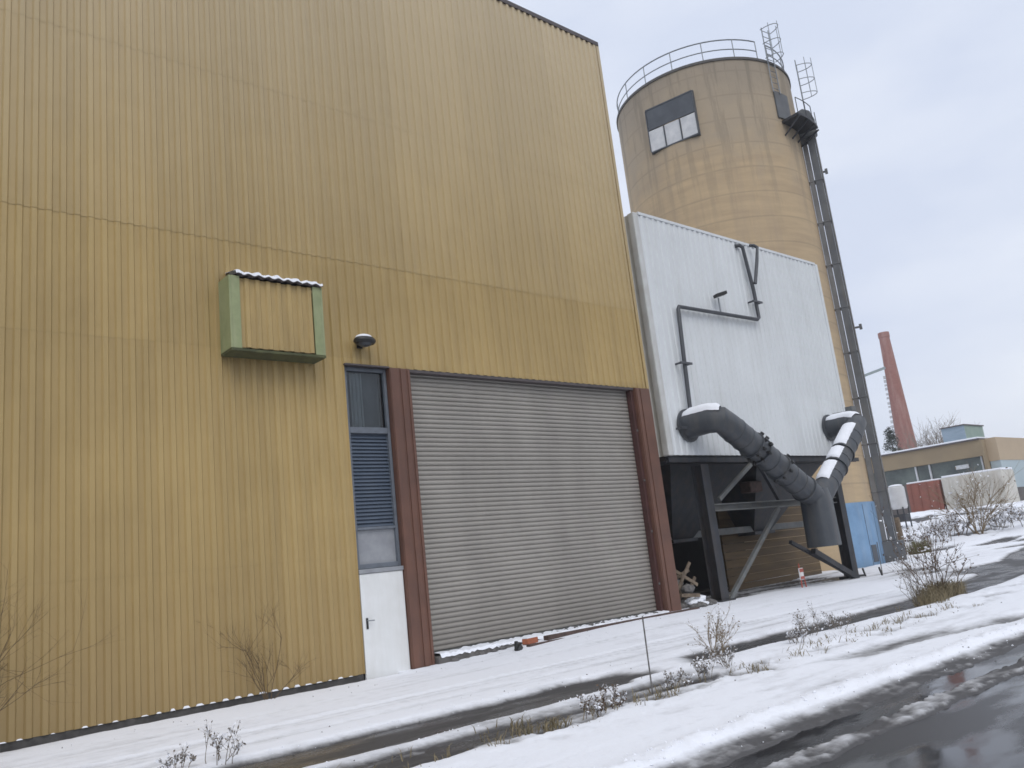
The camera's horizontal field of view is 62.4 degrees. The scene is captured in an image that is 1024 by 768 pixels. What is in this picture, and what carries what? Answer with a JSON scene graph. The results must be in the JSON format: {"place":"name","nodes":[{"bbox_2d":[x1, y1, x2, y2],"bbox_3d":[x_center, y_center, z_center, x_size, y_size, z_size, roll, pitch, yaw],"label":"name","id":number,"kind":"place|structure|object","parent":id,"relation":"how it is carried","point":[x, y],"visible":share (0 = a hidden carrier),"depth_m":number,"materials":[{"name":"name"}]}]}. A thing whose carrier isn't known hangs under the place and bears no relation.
{"place":"outdoors","nodes":[
{"label":"outdoors","id":0,"kind":"place"},
{"bbox_2d":[236,509,1023,767],"bbox_3d":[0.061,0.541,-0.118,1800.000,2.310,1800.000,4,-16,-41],"label":"ground","id":1,"kind":"structure","parent":0,"point":[1011,566],"depth_m":10.36,"materials":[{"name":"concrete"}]},
{"bbox_2d":[0,0,681,752],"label":"industrial hall","id":2,"kind":"structure","parent":1,"relation":"on","point":[460,452],"depth_m":16.19,"materials":[{"name":"yellow metal"}]},
{"bbox_2d":[218,269,325,363],"bbox_3d":[-4.387,-1.273,15.563,1.836,1.607,0.522,4,-16,-41],"label":"ventilation housing","id":3,"kind":"object","parent":2,"relation":"attached to","point":[257,310],"visible":1,"depth_m":15.35,"materials":[{"name":"green metal"}]},
{"bbox_2d":[353,334,375,348],"bbox_3d":[-2.929,-0.863,16.798,0.416,0.255,0.403,-7,-12,1],"label":"wall lamp","id":4,"kind":"object","parent":2,"relation":"attached to","point":[360,341],"visible":1,"depth_m":16.68,"materials":[{"name":"black plastic"}]},
{"bbox_2d":[358,566,410,679],"bbox_3d":[-2.383,4.504,15.886,0.985,2.065,0.166,4,-16,-41],"label":"side door","id":5,"kind":"structure","parent":2,"relation":"in","point":[382,596],"depth_m":15.87,"materials":[{"name":"white paint"}]},
{"bbox_2d":[0,501,1023,767],"bbox_3d":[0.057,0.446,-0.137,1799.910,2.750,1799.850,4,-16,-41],"label":"snow cover","id":6,"kind":"object","parent":1,"relation":"on","point":[718,697],"visible":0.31,"depth_m":11.10,"materials":[{"name":"white snow"}]},
{"bbox_2d":[0,555,119,710],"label":"bare bush","id":7,"kind":"object","parent":6,"relation":"on","point":[15,619],"visible":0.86,"depth_m":11.54,"materials":[{"name":"brown plant"}]},
{"bbox_2d":[155,741,196,767],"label":"dry weed","id":8,"kind":"object","parent":6,"relation":"on","point":[174,760],"visible":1,"depth_m":8.80,"materials":[{"name":"brown"}]},
{"bbox_2d":[198,720,245,764],"bbox_3d":[-3.087,3.808,9.036,0.492,0.484,0.529,-4,-13,-13],"label":"dry weed","id":9,"kind":"object","parent":6,"relation":"on","point":[220,743],"visible":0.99,"depth_m":8.95,"materials":[{"name":"brown"}]},
{"bbox_2d":[198,597,319,699],"bbox_3d":[-4.259,4.407,14.131,2.138,1.728,1.599,4,-16,-41],"label":"bare bush","id":10,"kind":"object","parent":6,"relation":"on","point":[265,695],"visible":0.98,"depth_m":13.88,"materials":[{"name":"brown plant"}]},
{"bbox_2d":[451,657,459,661],"bbox_3d":[-1.101,5.364,16.416,0.174,0.131,0.203,4,-16,-41],"label":"rubble stone","id":11,"kind":"object","parent":6,"relation":"on","point":[454,659],"visible":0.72,"depth_m":16.36,"materials":[{"name":"grey stone"}]},
{"bbox_2d":[522,636,537,644],"bbox_3d":[0.375,5.312,17.538,0.160,0.139,0.340,-16,-16,38],"label":"broken brick","id":12,"kind":"object","parent":6,"relation":"on","point":[529,640],"visible":0.96,"depth_m":17.44,"materials":[{"name":"orange brick"}]},
{"bbox_2d":[577,691,605,718],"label":"dry weed","id":13,"kind":"object","parent":6,"relation":"on","point":[596,706],"visible":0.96,"depth_m":9.32,"materials":[{"name":"brown"}]},
{"bbox_2d":[591,683,626,708],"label":"dry weed","id":14,"kind":"object","parent":6,"relation":"on","point":[614,696],"visible":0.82,"depth_m":9.64,"materials":[{"name":"white"}]},
{"bbox_2d":[663,669,694,689],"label":"dry weed","id":15,"kind":"object","parent":6,"relation":"on","point":[670,681],"visible":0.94,"depth_m":10.65,"materials":[{"name":"white"}]},
{"bbox_2d":[689,603,699,607],"bbox_3d":[4.599,5.622,21.358,0.285,0.160,0.141,-6,-12,-1],"label":"rubble stone","id":16,"kind":"object","parent":6,"relation":"on","point":[694,605],"visible":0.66,"depth_m":21.32,"materials":[{"name":"grey stone"}]},
{"bbox_2d":[696,601,707,606],"bbox_3d":[4.806,5.619,21.484,0.309,0.182,0.340,-5,-12,-8],"label":"rubble stone","id":17,"kind":"object","parent":6,"relation":"on","point":[701,604],"visible":0.72,"depth_m":21.38,"materials":[{"name":"grey stone"}]},
{"bbox_2d":[703,636,736,668],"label":"dry weed","id":18,"kind":"object","parent":6,"relation":"on","point":[730,652],"visible":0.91,"depth_m":11.69,"materials":[{"name":"white"}]},
{"bbox_2d":[785,625,809,643],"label":"dry weed","id":19,"kind":"object","parent":6,"relation":"on","point":[802,635],"visible":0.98,"depth_m":13.33,"materials":[{"name":"white"}]},
{"bbox_2d":[790,601,824,636],"bbox_3d":[4.912,3.949,14.150,0.722,0.616,0.485,1,-14,-31],"label":"dry weed","id":20,"kind":"object","parent":6,"relation":"on","point":[798,622],"visible":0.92,"depth_m":14.15,"materials":[{"name":"white"}]},
{"bbox_2d":[820,611,851,629],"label":"dry weed","id":21,"kind":"object","parent":6,"relation":"on","point":[829,620],"visible":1,"depth_m":14.76,"materials":[{"name":"white"}]},
{"bbox_2d":[904,537,933,554],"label":"green scrub","id":22,"kind":"object","parent":6,"relation":"on","point":[914,544],"visible":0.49,"depth_m":41.22,"materials":[{"name":"green plant"}]},
{"bbox_2d":[902,519,949,545],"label":"bank scrub","id":23,"kind":"object","parent":6,"relation":"on","point":[924,534],"visible":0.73,"depth_m":46.01,"materials":[{"name":"brown"}]},
{"bbox_2d":[924,512,960,541],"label":"bank scrub","id":24,"kind":"object","parent":6,"relation":"on","point":[948,528],"visible":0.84,"depth_m":48.19,"materials":[{"name":"brown"}]},
{"bbox_2d":[933,508,983,535],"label":"bank scrub","id":25,"kind":"object","parent":6,"relation":"on","point":[964,525],"visible":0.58,"depth_m":49.83,"materials":[{"name":"white"}]},
{"bbox_2d":[998,504,1023,526],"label":"bank scrub","id":26,"kind":"object","parent":6,"relation":"on","point":[1012,515],"visible":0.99,"depth_m":47.96,"materials":[{"name":"white"}]},
{"bbox_2d":[514,641,522,650],"bbox_3d":[0.129,5.214,16.759,0.120,0.232,0.199,-14,-14,30],"label":"scrap piece","id":27,"kind":"object","parent":1,"relation":"on","point":[518,647],"visible":0.89,"depth_m":16.73,"materials":[{"name":"black plastic"}]},
{"bbox_2d":[62,602,1021,766],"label":"grit","id":28,"kind":"object","parent":1,"relation":"on","point":[641,677],"visible":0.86,"depth_m":11.24,"materials":[{"name":"grey gravel"}]},
{"bbox_2d":[526,638,562,646],"bbox_3d":[0.726,5.352,17.397,1.050,0.115,0.120,4,-16,-41],"label":"timber offcut","id":29,"kind":"object","parent":1,"relation":"on","point":[533,644],"visible":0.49,"depth_m":17.21,"materials":[{"name":"wood"}]},
{"bbox_2d":[436,610,668,657],"bbox_3d":[1.162,5.467,18.681,7.000,0.120,0.394,4,-16,-41],"label":"snow drift","id":30,"kind":"object","parent":1,"relation":"on","point":[470,649],"visible":0.77,"depth_m":17.75,"materials":[{"name":"white snow"}]},
{"bbox_2d":[543,607,699,639],"bbox_3d":[2.675,5.505,19.379,5.200,0.170,0.150,4,-16,-41],"label":"threshold rail","id":31,"kind":"object","parent":1,"relation":"on","point":[555,636],"visible":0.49,"depth_m":18.62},
{"bbox_2d":[270,610,1023,767],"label":"snow crumbs","id":32,"kind":"object","parent":1,"relation":"on","point":[703,743],"visible":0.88,"depth_m":9.34,"materials":[{"name":"white snow"}]},
{"bbox_2d":[642,616,652,693],"bbox_3d":[1.683,3.384,10.474,0.018,0.980,0.042,-11,-13,21],"label":"marker rod","id":33,"kind":"object","parent":1,"relation":"on","point":[647,654],"visible":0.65,"depth_m":10.47,"materials":[{"name":"grey metal"}]},
{"bbox_2d":[339,601,978,767],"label":"verge grass","id":34,"kind":"structure","parent":1,"relation":"on","point":[554,725],"depth_m":9.22,"materials":[{"name":"plant"}]},
{"bbox_2d":[681,602,688,608],"bbox_3d":[4.338,5.718,21.725,0.404,0.235,0.362,-9,-13,12],"label":"rubble stone","id":35,"kind":"object","parent":1,"relation":"on","point":[683,605],"visible":0.28,"depth_m":21.58,"materials":[{"name":"grey stone"}]},
{"bbox_2d":[679,573,683,600],"bbox_3d":[4.356,5.324,21.828,0.094,0.868,0.406,0,-14,-28],"label":"loose plank","id":36,"kind":"object","parent":35,"relation":"on","point":[680,592],"visible":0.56,"depth_m":21.80,"materials":[{"name":"brown wood"}]},
{"bbox_2d":[678,561,690,589],"bbox_3d":[4.434,4.951,21.810,0.488,0.696,0.075,-5,-12,-5],"label":"loose plank","id":37,"kind":"object","parent":36,"relation":"on","point":[685,573],"visible":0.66,"depth_m":21.81,"materials":[{"name":"brown wood"}]},
{"bbox_2d":[677,647,716,678],"bbox_3d":[2.516,3.756,11.288,0.545,0.421,0.420,1,-14,-31],"label":"dry weed","id":38,"kind":"object","parent":1,"relation":"on","point":[703,669],"visible":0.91,"depth_m":11.21,"materials":[{"name":"white"}]},
{"bbox_2d":[684,595,741,656],"bbox_3d":[3.115,3.760,12.978,0.867,0.977,0.780,4,-16,-41],"label":"dry weed","id":39,"kind":"object","parent":1,"relation":"on","point":[721,633],"visible":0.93,"depth_m":12.88,"materials":[{"name":"plant"}]},
{"bbox_2d":[624,212,863,601],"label":"filter house","id":40,"kind":"structure","parent":1,"relation":"on","point":[772,373],"depth_m":26.16,"materials":[{"name":"white metal"}]},
{"bbox_2d":[675,244,762,429],"bbox_3d":[6.256,-1.667,25.353,5.473,6.302,0.346,4,-16,-41],"label":"pipe","id":41,"kind":"object","parent":40,"relation":"attached to","point":[684,362],"depth_m":25.27,"materials":[{"name":"metal"}]},
{"bbox_2d":[713,290,726,311],"bbox_3d":[6.326,-2.484,25.553,0.402,0.661,0.227,-2,-13,-20],"label":"flood lamp","id":42,"kind":"object","parent":41,"relation":"attached to","point":[720,294],"visible":1,"depth_m":25.55,"materials":[{"name":"black plastic"}]},
{"bbox_2d":[677,403,866,547],"bbox_3d":[8.483,2.647,25.193,8.940,4.430,1.480,4,-16,-41],"label":"dust duct","id":43,"kind":"object","parent":40,"relation":"attached to","point":[845,430],"visible":1,"depth_m":24.36,"materials":[{"name":"metal"}]},
{"bbox_2d":[616,20,885,574],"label":"silo tower","id":44,"kind":"structure","parent":1,"relation":"on","point":[714,145],"depth_m":38.45,"materials":[{"name":"concrete"}]},
{"bbox_2d":[645,90,700,154],"bbox_3d":[7.460,-12.137,39.290,2.454,2.260,0.310,-15,-15,35],"label":"window","id":45,"kind":"structure","parent":44,"relation":"in","point":[683,105],"depth_m":39.15,"materials":[{"name":"glass"}]},
{"bbox_2d":[773,91,790,118],"bbox_3d":[12.635,-12.935,39.419,1.073,1.350,0.102,4,-16,-39],"label":"hatch door","id":46,"kind":"structure","parent":44,"relation":"in","point":[781,100],"depth_m":39.29,"materials":[{"name":"grey metal"}]},
{"bbox_2d":[845,501,885,567],"bbox_3d":[15.045,6.401,35.724,3.977,2.800,0.542,6,-18,-46],"label":"blue door","id":47,"kind":"structure","parent":44,"relation":"in","point":[862,516],"depth_m":35.11,"materials":[{"name":"metal"}]},
{"bbox_2d":[798,564,806,587],"bbox_3d":[8.569,5.672,24.919,0.277,0.753,0.052,4,-16,-41],"label":"barrier post","id":48,"kind":"object","parent":1,"relation":"on","point":[801,574],"visible":0.91,"depth_m":24.88,"materials":[{"name":"white paint"}]},
{"bbox_2d":[798,109,906,562],"bbox_3d":[15.533,-2.691,38.417,1.860,21.693,0.800,-11,-13,22],"label":"bucket elevator","id":49,"kind":"object","parent":1,"relation":"on","point":[853,350],"visible":0.86,"depth_m":38.16,"materials":[{"name":"grey metal"}]},
{"bbox_2d":[882,426,902,451],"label":"conifer tree","id":50,"kind":"object","parent":1,"relation":"on","point":[891,438],"visible":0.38,"depth_m":102.29,"materials":[{"name":"green plant"}]},
{"bbox_2d":[878,331,916,449],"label":"brick chimney","id":51,"kind":"object","parent":1,"relation":"on","point":[901,420],"visible":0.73,"depth_m":118.78,"materials":[{"name":"red brick"}]},
{"bbox_2d":[888,484,912,528],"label":"white tank","id":52,"kind":"object","parent":1,"relation":"on","point":[897,496],"visible":0.84,"depth_m":55.59,"materials":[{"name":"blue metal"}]},
{"bbox_2d":[894,517,906,554],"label":"timber post","id":53,"kind":"object","parent":1,"relation":"on","point":[898,527],"visible":0.44,"depth_m":42.09,"materials":[{"name":"brown wood"}]},
{"bbox_2d":[884,548,929,604],"bbox_3d":[8.509,4.088,18.020,0.883,1.315,1.298,-9,-12,12],"label":"dry weed","id":54,"kind":"object","parent":1,"relation":"on","point":[910,580],"visible":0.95,"depth_m":17.92,"materials":[{"name":"white"}]},
{"bbox_2d":[902,419,942,446],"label":"bare tree","id":55,"kind":"object","parent":1,"relation":"on","point":[930,433],"visible":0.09,"depth_m":106.51,"materials":[{"name":"brown plant"}]},
{"bbox_2d":[871,498,973,591],"bbox_3d":[9.630,3.706,19.582,2.115,2.480,2.356,4,-16,-41],"label":"brown shrub","id":56,"kind":"object","parent":1,"relation":"on","point":[935,560],"visible":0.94,"depth_m":19.17,"materials":[{"name":"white plant"}]},
{"bbox_2d":[891,411,959,450],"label":"bare tree","id":57,"kind":"object","parent":1,"relation":"on","point":[923,442],"visible":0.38,"depth_m":106.99,"materials":[{"name":"brown plant"}]},
{"bbox_2d":[906,478,946,512],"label":"red container","id":58,"kind":"object","parent":1,"relation":"on","point":[918,503],"visible":0.55,"depth_m":66.05,"materials":[{"name":"metal"}]},
{"bbox_2d":[864,437,991,514],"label":"factory building","id":59,"kind":"structure","parent":1,"relation":"on","point":[922,463],"depth_m":76.28,"materials":[{"name":"beige"}]},
{"bbox_2d":[939,424,984,442],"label":"roof plant room","id":60,"kind":"object","parent":59,"relation":"on","point":[958,432],"visible":0.82,"depth_m":77.22,"materials":[{"name":"blue metal"}]},
{"bbox_2d":[895,576,975,606],"bbox_3d":[9.206,4.603,18.945,3.898,0.445,2.433,4,-16,-41],"label":"grass clump","id":61,"kind":"object","parent":1,"relation":"on","point":[947,591],"visible":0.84,"depth_m":18.55,"materials":[{"name":"plant"}]},
{"bbox_2d":[915,464,1022,534],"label":"bank scrub","id":62,"kind":"object","parent":1,"relation":"on","point":[968,502],"visible":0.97,"depth_m":49.38,"materials":[{"name":"plant"}]},
{"bbox_2d":[941,467,1019,509],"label":"white container","id":63,"kind":"object","parent":1,"relation":"on","point":[949,481],"visible":0.75,"depth_m":63.00,"materials":[{"name":"metal"}]},
{"bbox_2d":[974,506,1016,530],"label":"bank scrub","id":64,"kind":"object","parent":1,"relation":"on","point":[995,518],"visible":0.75,"depth_m":50.11,"materials":[{"name":"brown"}]},
{"bbox_2d":[984,437,1023,500],"bbox_3d":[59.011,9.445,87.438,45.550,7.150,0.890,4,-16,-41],"label":"ochre factory wing","id":65,"kind":"structure","parent":1,"relation":"on","point":[1005,451],"depth_m":74.09,"materials":[{"name":"beige paint"}]},
{"bbox_2d":[997,500,1023,520],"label":"bank scrub","id":66,"kind":"object","parent":1,"relation":"on","point":[1011,507],"visible":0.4,"depth_m":50.74,"materials":[{"name":"white"}]},
{"bbox_2d":[508,0,1023,455],"label":"sky","id":67,"kind":"structure","parent":0,"point":[917,106],"materials":[{"name":"white"}]},
{"bbox_2d":[722,644,1023,767],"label":"road","id":68,"kind":"structure","parent":0,"point":[984,729],"depth_m":7.02,"materials":[{"name":"grey asphalt"}]},
{"bbox_3d":[4.762,5.697,21.956,0.383,0.262,0.371,4,-16,-41],"label":"rubble stone","id":69,"kind":"object","parent":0,"visible":0},
{"bbox_2d":[694,595,705,599],"bbox_3d":[4.878,5.546,21.914,0.304,0.180,0.311,-2,-13,-21],"label":"snow lump","id":70,"kind":"object","parent":69,"relation":"on","point":[703,597],"visible":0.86,"depth_m":21.80,"materials":[{"name":"white snow"}]},
{"bbox_2d":[681,593,699,596],"bbox_3d":[4.586,5.423,21.692,0.546,0.140,0.038,-2,-13,-20],"label":"loose plank","id":71,"kind":"object","parent":70,"relation":"on","point":[691,595],"visible":1,"depth_m":21.68,"materials":[{"name":"brown wood"}]},
{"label":"rubble stone","id":72,"kind":"object","parent":71,"relation":"on","visible":0},
{"bbox_2d":[681,583,694,593],"bbox_3d":[4.550,5.283,21.827,0.359,0.288,0.288,-12,-13,24],"label":"rubble stone","id":73,"kind":"object","parent":72,"relation":"on","point":[687,588],"visible":1,"depth_m":21.75,"materials":[{"name":"grey stone"}]},
{"bbox_2d":[676,570,697,585],"bbox_3d":[4.508,5.026,21.955,0.653,0.522,0.060,-4,-12,-12],"label":"loose plank","id":74,"kind":"object","parent":73,"relation":"on","point":[690,580],"visible":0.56,"depth_m":21.94,"materials":[{"name":"brown wood"}]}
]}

